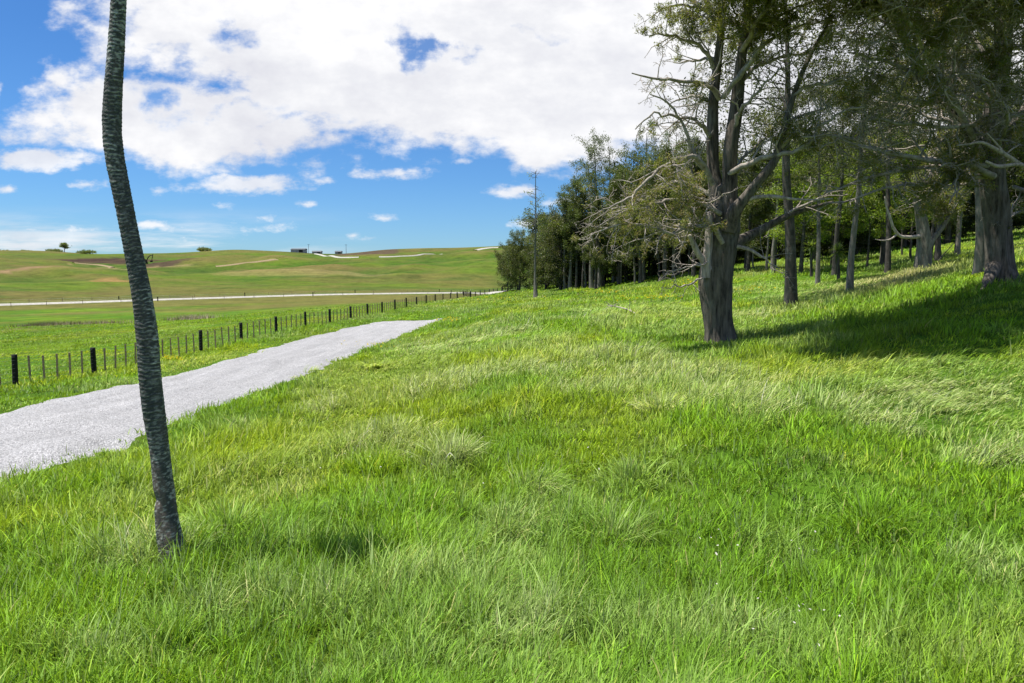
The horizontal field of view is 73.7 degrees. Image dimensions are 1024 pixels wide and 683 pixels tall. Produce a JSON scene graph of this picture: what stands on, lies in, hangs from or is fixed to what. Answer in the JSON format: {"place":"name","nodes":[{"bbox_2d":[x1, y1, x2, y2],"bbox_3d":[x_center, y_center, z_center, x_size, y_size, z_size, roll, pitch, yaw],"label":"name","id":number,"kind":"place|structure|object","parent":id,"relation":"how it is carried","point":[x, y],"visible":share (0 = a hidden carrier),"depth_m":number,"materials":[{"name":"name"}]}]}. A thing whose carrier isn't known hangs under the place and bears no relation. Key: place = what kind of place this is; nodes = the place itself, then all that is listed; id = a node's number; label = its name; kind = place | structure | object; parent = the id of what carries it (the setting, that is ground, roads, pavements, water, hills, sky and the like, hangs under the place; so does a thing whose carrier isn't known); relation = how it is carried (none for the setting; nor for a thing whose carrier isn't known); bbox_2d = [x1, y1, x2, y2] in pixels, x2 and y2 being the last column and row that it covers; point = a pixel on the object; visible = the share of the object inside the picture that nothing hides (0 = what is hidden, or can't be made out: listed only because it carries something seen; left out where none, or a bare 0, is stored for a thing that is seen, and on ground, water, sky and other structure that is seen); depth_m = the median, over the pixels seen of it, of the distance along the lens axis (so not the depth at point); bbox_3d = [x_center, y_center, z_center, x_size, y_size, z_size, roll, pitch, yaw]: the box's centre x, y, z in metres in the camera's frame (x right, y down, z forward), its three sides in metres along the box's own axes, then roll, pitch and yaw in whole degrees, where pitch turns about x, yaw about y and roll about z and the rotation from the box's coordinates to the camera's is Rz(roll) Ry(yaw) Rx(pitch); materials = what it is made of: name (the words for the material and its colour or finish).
{"place":"outdoors","nodes":[
{"label":"outdoors","id":0,"kind":"place"},
{"bbox_2d":[0,318,441,478],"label":"path","id":1,"kind":"structure","parent":0,"point":[51,429],"depth_m":20.51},
{"bbox_2d":[216,259,277,266],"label":"farm track","id":2,"kind":"structure","parent":0,"point":[246,262],"depth_m":496.53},
{"bbox_2d":[0,289,517,305],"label":"farm road","id":3,"kind":"structure","parent":0,"point":[235,297],"depth_m":209.09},
{"bbox_2d":[0,224,1023,682],"bbox_3d":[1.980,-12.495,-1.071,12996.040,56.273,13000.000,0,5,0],"label":"ground","id":4,"kind":"structure","parent":0,"point":[28,276],"depth_m":57.30,"materials":[{"name":"plant"}]},
{"bbox_2d":[3,320,85,326],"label":"rush clump","id":5,"kind":"object","parent":4,"relation":"on","point":[42,324],"visible":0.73,"depth_m":97.43,"materials":[{"name":"green plant"}]},
{"bbox_2d":[59,242,71,251],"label":"lone pine","id":6,"kind":"object","parent":4,"relation":"on","point":[64,245],"visible":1,"depth_m":871.28,"materials":[{"name":"green plant"}]},
{"bbox_2d":[25,319,132,325],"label":"rush clump","id":7,"kind":"object","parent":4,"relation":"on","point":[90,322],"visible":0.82,"depth_m":96.98,"materials":[{"name":"green plant"}]},
{"bbox_2d":[75,249,96,253],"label":"hedge bush","id":8,"kind":"object","parent":4,"relation":"on","point":[83,251],"visible":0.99,"depth_m":712.38,"materials":[{"name":"green plant"}]},
{"bbox_2d":[102,0,186,569],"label":"ringed tree","id":9,"kind":"object","parent":4,"relation":"on","point":[149,371],"visible":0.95,"depth_m":7.48,"materials":[{"name":"grey plant"}]},
{"bbox_2d":[160,312,226,320],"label":"rush clump","id":10,"kind":"object","parent":4,"relation":"on","point":[190,317],"visible":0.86,"depth_m":101.26,"materials":[{"name":"green plant"}]},
{"bbox_2d":[10,290,470,304],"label":"road fence","id":11,"kind":"object","parent":4,"relation":"on","point":[468,293],"visible":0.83,"depth_m":197.59,"materials":[{"name":"grey wood"}]},
{"bbox_2d":[0,288,497,387],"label":"post and batten fence","id":12,"kind":"object","parent":4,"relation":"on","point":[14,362],"visible":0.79,"depth_m":39.10,"materials":[{"name":"brown wood"}]},
{"bbox_2d":[12,281,540,301],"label":"road fence","id":13,"kind":"object","parent":4,"relation":"on","point":[260,294],"visible":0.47,"depth_m":219.66,"materials":[{"name":"grey wood"}]},
{"bbox_2d":[291,248,306,252],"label":"farm shed","id":14,"kind":"structure","parent":4,"relation":"on","point":[300,250],"depth_m":680.82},
{"bbox_2d":[163,279,775,359],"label":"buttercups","id":15,"kind":"object","parent":4,"relation":"on","point":[504,299],"visible":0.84,"depth_m":53.69,"materials":[{"name":"yellow plant"}]},
{"bbox_2d":[492,240,522,291],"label":"bushy tree","id":16,"kind":"object","parent":4,"relation":"on","point":[498,256],"visible":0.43,"depth_m":119.11,"materials":[{"name":"green plant"}]},
{"bbox_2d":[0,225,1023,682],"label":"grass","id":17,"kind":"structure","parent":4,"relation":"on","point":[608,599],"depth_m":8.97,"materials":[{"name":"plant"}]},
{"bbox_2d":[495,227,537,290],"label":"bushy tree","id":18,"kind":"object","parent":4,"relation":"on","point":[514,252],"visible":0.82,"depth_m":114.62,"materials":[{"name":"green plant"}]},
{"bbox_2d":[509,171,558,297],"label":"tree","id":19,"kind":"object","parent":4,"relation":"on","point":[535,291],"visible":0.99,"depth_m":87.56,"materials":[{"name":"green plant"}]},
{"bbox_2d":[510,207,561,284],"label":"understorey tree","id":20,"kind":"object","parent":4,"relation":"on","point":[533,217],"visible":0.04,"depth_m":121.02,"materials":[{"name":"green plant"}]},
{"bbox_2d":[520,213,557,288],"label":"bushy tree","id":21,"kind":"object","parent":4,"relation":"on","point":[540,269],"visible":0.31,"depth_m":106.46,"materials":[{"name":"green plant"}]},
{"bbox_2d":[528,239,575,286],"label":"understorey tree","id":22,"kind":"object","parent":4,"relation":"on","point":[552,274],"visible":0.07,"depth_m":107.86,"materials":[{"name":"green plant"}]},
{"bbox_2d":[533,199,585,288],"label":"bushy tree","id":23,"kind":"object","parent":4,"relation":"on","point":[553,248],"visible":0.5,"depth_m":99.92,"materials":[{"name":"green plant"}]},
{"bbox_2d":[561,239,567,289],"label":"bare trunk","id":24,"kind":"object","parent":4,"relation":"on","point":[564,284],"visible":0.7,"depth_m":99.36,"materials":[{"name":"grey plant"}]},
{"bbox_2d":[239,429,892,645],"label":"clover flowers","id":25,"kind":"object","parent":4,"relation":"on","point":[715,553],"visible":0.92,"depth_m":7.20,"materials":[{"name":"white plant"}]},
{"bbox_2d":[566,246,578,287],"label":"bare trunk","id":26,"kind":"object","parent":4,"relation":"on","point":[570,277],"visible":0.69,"depth_m":98.28,"materials":[{"name":"grey plant"}]},
{"bbox_2d":[550,176,596,288],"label":"conifer tree","id":27,"kind":"object","parent":4,"relation":"on","point":[576,215],"visible":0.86,"depth_m":96.54,"materials":[{"name":"green plant"}]},
{"bbox_2d":[543,216,611,286],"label":"understorey tree","id":28,"kind":"object","parent":4,"relation":"on","point":[568,259],"visible":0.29,"depth_m":99.27,"materials":[{"name":"green plant"}]},
{"bbox_2d":[577,244,586,286],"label":"bare trunk","id":29,"kind":"object","parent":4,"relation":"on","point":[585,283],"visible":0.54,"depth_m":97.38,"materials":[{"name":"grey plant"}]},
{"bbox_2d":[553,195,613,279],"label":"understorey tree","id":30,"kind":"object","parent":4,"relation":"on","point":[559,208],"visible":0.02,"depth_m":113.89,"materials":[{"name":"green plant"}]},
{"bbox_2d":[581,242,587,287],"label":"bare trunk","id":31,"kind":"object","parent":4,"relation":"on","point":[582,284],"visible":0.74,"depth_m":95.46,"materials":[{"name":"grey plant"}]},
{"bbox_2d":[583,228,593,287],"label":"bare trunk","id":32,"kind":"object","parent":4,"relation":"on","point":[591,278],"visible":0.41,"depth_m":93.32,"materials":[{"name":"grey plant"}]},
{"bbox_2d":[568,127,617,279],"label":"open crowned tree","id":33,"kind":"object","parent":4,"relation":"on","point":[593,148],"visible":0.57,"depth_m":97.28,"materials":[{"name":"green plant"}]},
{"bbox_2d":[575,194,617,288],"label":"conifer tree","id":34,"kind":"object","parent":4,"relation":"on","point":[595,260],"visible":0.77,"depth_m":90.90,"materials":[{"name":"green plant"}]},
{"bbox_2d":[594,234,601,287],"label":"bare trunk","id":35,"kind":"object","parent":4,"relation":"on","point":[599,282],"visible":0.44,"depth_m":92.29,"materials":[{"name":"grey plant"}]},
{"bbox_2d":[578,226,629,281],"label":"understorey tree","id":36,"kind":"object","parent":4,"relation":"on","point":[607,277],"visible":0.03,"depth_m":100.74,"materials":[{"name":"green plant"}]},
{"bbox_2d":[581,131,635,281],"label":"open crowned tree","id":37,"kind":"object","parent":4,"relation":"on","point":[614,279],"visible":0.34,"depth_m":97.00,"materials":[{"name":"green plant"}]},
{"bbox_2d":[598,162,643,283],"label":"conifer tree","id":38,"kind":"object","parent":4,"relation":"on","point":[615,199],"visible":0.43,"depth_m":90.07,"materials":[{"name":"green plant"}]},
{"bbox_2d":[602,222,652,281],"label":"understorey tree","id":39,"kind":"object","parent":4,"relation":"on","point":[627,273],"visible":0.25,"depth_m":92.59,"materials":[{"name":"green plant"}]},
{"bbox_2d":[607,164,662,282],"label":"conifer tree","id":40,"kind":"object","parent":4,"relation":"on","point":[637,244],"visible":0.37,"depth_m":84.87,"materials":[{"name":"green plant"}]},
{"bbox_2d":[633,247,638,282],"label":"bare trunk","id":41,"kind":"object","parent":4,"relation":"on","point":[634,261],"visible":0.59,"depth_m":87.36,"materials":[{"name":"grey plant"}]},
{"bbox_2d":[614,117,669,280],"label":"open crowned tree","id":42,"kind":"object","parent":4,"relation":"on","point":[632,154],"visible":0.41,"depth_m":85.08,"materials":[{"name":"green plant"}]},
{"bbox_2d":[614,212,682,275],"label":"understorey tree","id":43,"kind":"object","parent":4,"relation":"on","point":[651,264],"visible":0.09,"depth_m":92.60,"materials":[{"name":"green plant"}]},
{"bbox_2d":[591,150,706,269],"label":"understorey tree","id":44,"kind":"object","parent":4,"relation":"on","point":[637,163],"depth_m":97.39,"materials":[{"name":"green plant"}]},
{"bbox_2d":[626,139,687,280],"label":"conifer tree","id":45,"kind":"object","parent":4,"relation":"on","point":[655,156],"visible":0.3,"depth_m":80.24,"materials":[{"name":"green plant"}]},
{"bbox_2d":[654,234,661,278],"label":"bare trunk","id":46,"kind":"object","parent":4,"relation":"on","point":[658,261],"visible":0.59,"depth_m":85.44,"materials":[{"name":"grey plant"}]},
{"bbox_2d":[646,232,691,273],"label":"understorey tree","id":47,"kind":"object","parent":4,"relation":"on","point":[661,260],"visible":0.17,"depth_m":89.69,"materials":[{"name":"green plant"}]},
{"bbox_2d":[638,113,706,276],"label":"open crowned tree","id":48,"kind":"object","parent":4,"relation":"on","point":[682,153],"visible":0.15,"depth_m":83.55,"materials":[{"name":"green plant"}]},
{"bbox_2d":[670,241,678,276],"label":"bare trunk","id":49,"kind":"object","parent":4,"relation":"on","point":[673,268],"visible":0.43,"depth_m":83.43,"materials":[{"name":"grey plant"}]},
{"bbox_2d":[655,217,704,271],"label":"understorey tree","id":50,"kind":"object","parent":4,"relation":"on","point":[682,254],"visible":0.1,"depth_m":87.86,"materials":[{"name":"green plant"}]},
{"bbox_2d":[667,133,708,276],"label":"conifer tree","id":51,"kind":"object","parent":4,"relation":"on","point":[696,168],"visible":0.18,"depth_m":76.95,"materials":[{"name":"green plant"}]},
{"bbox_2d":[676,222,703,266],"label":"understorey tree","id":52,"kind":"object","parent":4,"relation":"on","point":[691,254],"visible":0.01,"depth_m":85.80,"materials":[{"name":"green plant"}]},
{"bbox_2d":[666,143,768,253],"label":"understorey tree","id":53,"kind":"object","parent":4,"relation":"on","point":[741,149],"visible":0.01,"depth_m":97.33,"materials":[{"name":"green plant"}]},
{"bbox_2d":[694,140,749,220],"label":"conifer tree","id":54,"kind":"object","parent":4,"relation":"on","point":[720,167],"visible":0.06,"depth_m":73.95,"materials":[{"name":"green plant"}]},
{"bbox_2d":[571,0,919,343],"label":"gnarled tree","id":55,"kind":"object","parent":4,"relation":"on","point":[720,225],"visible":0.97,"depth_m":24.56,"materials":[{"name":"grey plant"}]},
{"bbox_2d":[735,205,764,261],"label":"understorey tree","id":56,"kind":"object","parent":4,"relation":"on","point":[736,259],"visible":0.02,"depth_m":87.66,"materials":[{"name":"green plant"}]},
{"bbox_2d":[737,205,778,259],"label":"understorey tree","id":57,"kind":"object","parent":4,"relation":"on","point":[758,244],"visible":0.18,"depth_m":85.50,"materials":[{"name":"green plant"}]},
{"bbox_2d":[737,138,784,270],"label":"conifer tree","id":58,"kind":"object","parent":4,"relation":"on","point":[767,207],"visible":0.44,"depth_m":70.10,"materials":[{"name":"green plant"}]},
{"bbox_2d":[756,223,772,269],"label":"bare trunk","id":59,"kind":"object","parent":4,"relation":"on","point":[766,261],"visible":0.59,"depth_m":69.30,"materials":[{"name":"grey plant"}]},
{"bbox_2d":[755,161,783,252],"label":"shade conifer","id":60,"kind":"object","parent":4,"relation":"on","point":[767,184],"visible":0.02,"depth_m":95.56,"materials":[{"name":"plant"}]},
{"bbox_2d":[664,0,886,304],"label":"tall slender tree","id":61,"kind":"object","parent":4,"relation":"on","point":[791,293],"visible":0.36,"depth_m":39.59,"materials":[{"name":"green plant"}]},
{"bbox_2d":[749,84,808,272],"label":"tall slender tree","id":62,"kind":"object","parent":4,"relation":"on","point":[773,247],"visible":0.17,"depth_m":65.23,"materials":[{"name":"green plant"}]},
{"bbox_2d":[760,227,799,257],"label":"understorey tree","id":63,"kind":"object","parent":4,"relation":"on","point":[779,249],"visible":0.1,"depth_m":86.81,"materials":[{"name":"green plant"}]},
{"bbox_2d":[770,214,816,257],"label":"understorey tree","id":64,"kind":"object","parent":4,"relation":"on","point":[797,244],"visible":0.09,"depth_m":84.03,"materials":[{"name":"green plant"}]},
{"bbox_2d":[760,127,847,251],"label":"understorey tree","id":65,"kind":"object","parent":4,"relation":"on","point":[781,204],"visible":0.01,"depth_m":91.71,"materials":[{"name":"green plant"}]},
{"bbox_2d":[803,238,815,276],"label":"cabbage tree","id":66,"kind":"object","parent":4,"relation":"on","point":[811,248],"visible":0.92,"depth_m":57.54,"materials":[{"name":"green plant"}]},
{"bbox_2d":[761,138,872,273],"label":"leafy tree","id":67,"kind":"object","parent":4,"relation":"on","point":[797,218],"visible":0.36,"depth_m":60.43,"materials":[{"name":"green plant"}]},
{"bbox_2d":[783,130,851,259],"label":"shade conifer","id":68,"kind":"object","parent":4,"relation":"on","point":[811,230],"visible":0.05,"depth_m":76.21,"materials":[{"name":"green plant"}]},
{"bbox_2d":[776,58,859,285],"bbox_3d":[22.064,-11.976,49.528,5.805,16.649,5.569,3,6,30],"label":"tall slender tree","id":69,"kind":"object","parent":4,"relation":"on","point":[814,170],"visible":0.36,"depth_m":49.31,"materials":[{"name":"green plant"}]},
{"bbox_2d":[796,225,846,255],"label":"understorey tree","id":70,"kind":"object","parent":4,"relation":"on","point":[826,249],"visible":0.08,"depth_m":82.95,"materials":[{"name":"green plant"}]},
{"bbox_2d":[825,196,834,264],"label":"bare trunk","id":71,"kind":"object","parent":4,"relation":"on","point":[832,244],"visible":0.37,"depth_m":65.38,"materials":[{"name":"brown plant"}]},
{"bbox_2d":[792,151,878,238],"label":"leafy tree","id":72,"kind":"object","parent":4,"relation":"on","point":[861,227],"visible":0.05,"depth_m":70.57,"materials":[{"name":"green plant"}]},
{"bbox_2d":[831,241,845,279],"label":"cabbage tree","id":73,"kind":"object","parent":4,"relation":"on","point":[838,248],"visible":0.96,"depth_m":51.59,"materials":[{"name":"green plant"}]},
{"bbox_2d":[804,211,876,252],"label":"understorey tree","id":74,"kind":"object","parent":4,"relation":"on","point":[861,235],"visible":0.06,"depth_m":80.40,"materials":[{"name":"green plant"}]},
{"bbox_2d":[791,50,891,274],"bbox_3d":[26.008,-14.050,54.770,7.990,18.222,8.813,2,5,18],"label":"tall slender tree","id":75,"kind":"object","parent":4,"relation":"on","point":[836,241],"visible":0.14,"depth_m":54.68,"materials":[{"name":"green plant"}]},
{"bbox_2d":[829,190,881,251],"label":"understorey tree","id":76,"kind":"object","parent":4,"relation":"on","point":[874,242],"visible":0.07,"depth_m":83.13,"materials":[{"name":"green plant"}]},
{"bbox_2d":[829,123,891,253],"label":"shade conifer","id":77,"kind":"object","parent":4,"relation":"on","point":[864,207],"visible":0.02,"depth_m":79.90,"materials":[{"name":"plant"}]},
{"bbox_2d":[859,218,872,266],"bbox_3d":[30.774,-8.393,59.418,2.259,4.548,2.257,4,6,39],"label":"bare trunk","id":78,"kind":"object","parent":4,"relation":"on","point":[867,258],"visible":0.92,"depth_m":59.36,"materials":[{"name":"grey plant"}]},
{"bbox_2d":[810,15,922,291],"bbox_3d":[21.255,-11.600,41.001,6.955,17.954,6.672,-1,5,-6],"label":"tall slender tree","id":79,"kind":"object","parent":4,"relation":"on","point":[850,271],"visible":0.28,"depth_m":41.12,"materials":[{"name":"green plant"}]},
{"bbox_2d":[862,191,912,247],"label":"understorey tree","id":80,"kind":"object","parent":4,"relation":"on","point":[899,239],"visible":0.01,"depth_m":86.27,"materials":[{"name":"green plant"}]},
{"bbox_2d":[845,71,930,260],"bbox_3d":[35.391,-17.049,64.244,6.613,19.771,6.893,-1,5,-11],"label":"tall slender tree","id":81,"kind":"object","parent":4,"relation":"on","point":[899,131],"visible":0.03,"depth_m":62.93,"materials":[{"name":"green plant"}]},
{"bbox_2d":[836,50,947,272],"bbox_3d":[28.795,-14.017,51.204,8.120,18.519,8.956,2,5,21],"label":"tall slender tree","id":82,"kind":"object","parent":4,"relation":"on","point":[887,266],"visible":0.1,"depth_m":51.48,"materials":[{"name":"green plant"}]},
{"bbox_2d":[762,0,1023,289],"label":"spreading tree","id":83,"kind":"object","parent":4,"relation":"on","point":[988,150],"visible":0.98,"depth_m":23.98,"materials":[{"name":"green plant"}]},
{"bbox_2d":[824,127,969,265],"bbox_3d":[32.880,-12.498,59.239,9.526,12.922,10.916,-5,7,-44],"label":"leafy tree","id":84,"kind":"object","parent":4,"relation":"on","point":[881,211],"visible":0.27,"depth_m":58.92,"materials":[{"name":"green plant"}]},
{"bbox_2d":[901,211,906,254],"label":"bare trunk","id":85,"kind":"object","parent":4,"relation":"on","point":[901,238],"visible":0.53,"depth_m":71.41,"materials":[{"name":"brown plant"}]},
{"bbox_2d":[878,112,935,246],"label":"shade conifer","id":86,"kind":"object","parent":4,"relation":"on","point":[905,232],"visible":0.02,"depth_m":82.00,"materials":[{"name":"plant"}]},
{"bbox_2d":[905,215,915,259],"bbox_3d":[35.988,-9.421,61.506,1.562,4.701,2.517,1,5,14],"label":"bare trunk","id":87,"kind":"object","parent":4,"relation":"on","point":[910,251],"visible":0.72,"depth_m":61.41,"materials":[{"name":"brown plant"}]},
{"bbox_2d":[891,194,943,244],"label":"understorey tree","id":88,"kind":"object","parent":4,"relation":"on","point":[909,231],"visible":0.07,"depth_m":85.25,"materials":[{"name":"green plant"}]},
{"bbox_2d":[875,170,972,268],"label":"broken tree","id":89,"kind":"object","parent":4,"relation":"on","point":[925,241],"visible":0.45,"depth_m":48.38,"materials":[{"name":"grey plant"}]},
{"bbox_2d":[896,213,951,240],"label":"understorey tree","id":90,"kind":"object","parent":4,"relation":"on","point":[930,229],"visible":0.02,"depth_m":83.90,"materials":[{"name":"green plant"}]},
{"bbox_2d":[877,39,975,260],"bbox_3d":[34.580,-15.998,55.244,9.560,19.766,8.666,4,6,37],"label":"tall slender tree","id":91,"kind":"object","parent":4,"relation":"on","point":[937,253],"visible":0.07,"depth_m":55.35,"materials":[{"name":"green plant"}]},
{"bbox_2d":[931,205,947,257],"bbox_3d":[33.150,-8.635,53.686,2.164,5.601,2.120,2,5,24],"label":"bare trunk","id":92,"kind":"object","parent":4,"relation":"on","point":[932,229],"visible":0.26,"depth_m":53.40,"materials":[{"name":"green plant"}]},
{"bbox_2d":[920,114,975,243],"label":"shade conifer","id":93,"kind":"object","parent":4,"relation":"on","point":[948,230],"visible":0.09,"depth_m":78.45,"materials":[{"name":"plant"}]},
{"bbox_2d":[883,13,1023,274],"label":"tall slender tree","id":94,"kind":"object","parent":4,"relation":"on","point":[979,260],"visible":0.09,"depth_m":33.50,"materials":[{"name":"grey plant"}]},
{"bbox_2d":[941,203,975,238],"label":"understorey tree","id":95,"kind":"object","parent":4,"relation":"on","point":[963,233],"visible":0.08,"depth_m":84.97,"materials":[{"name":"green plant"}]},
{"bbox_2d":[941,188,975,235],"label":"understorey tree","id":96,"kind":"object","parent":4,"relation":"on","point":[967,213],"visible":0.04,"depth_m":87.90,"materials":[{"name":"green plant"}]},
{"bbox_2d":[932,26,1016,254],"bbox_3d":[39.182,-17.462,58.271,7.302,20.943,7.005,3,6,28],"label":"tall slender tree","id":97,"kind":"object","parent":4,"relation":"on","point":[957,247],"visible":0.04,"depth_m":59.30,"materials":[{"name":"green plant"}]},
{"bbox_2d":[963,81,1023,219],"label":"shade conifer","id":98,"kind":"object","parent":4,"relation":"on","point":[973,197],"visible":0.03,"depth_m":76.62,"materials":[{"name":"plant"}]},
{"bbox_2d":[972,35,1023,112],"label":"tall slender tree","id":99,"kind":"object","parent":4,"relation":"on","point":[1020,69],"visible":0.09,"depth_m":48.23,"materials":[{"name":"green plant"}]},
{"bbox_2d":[974,80,1023,219],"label":"shade conifer","id":100,"kind":"object","parent":4,"relation":"on","point":[1019,172],"visible":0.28,"depth_m":69.35,"materials":[{"name":"plant"}]},
{"bbox_2d":[1012,179,1023,227],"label":"understorey tree","id":101,"kind":"object","parent":4,"relation":"on","point":[1019,220],"visible":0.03,"depth_m":87.46,"materials":[{"name":"green plant"}]},
{"bbox_2d":[0,0,1023,253],"label":"sky","id":102,"kind":"structure","parent":0,"point":[329,126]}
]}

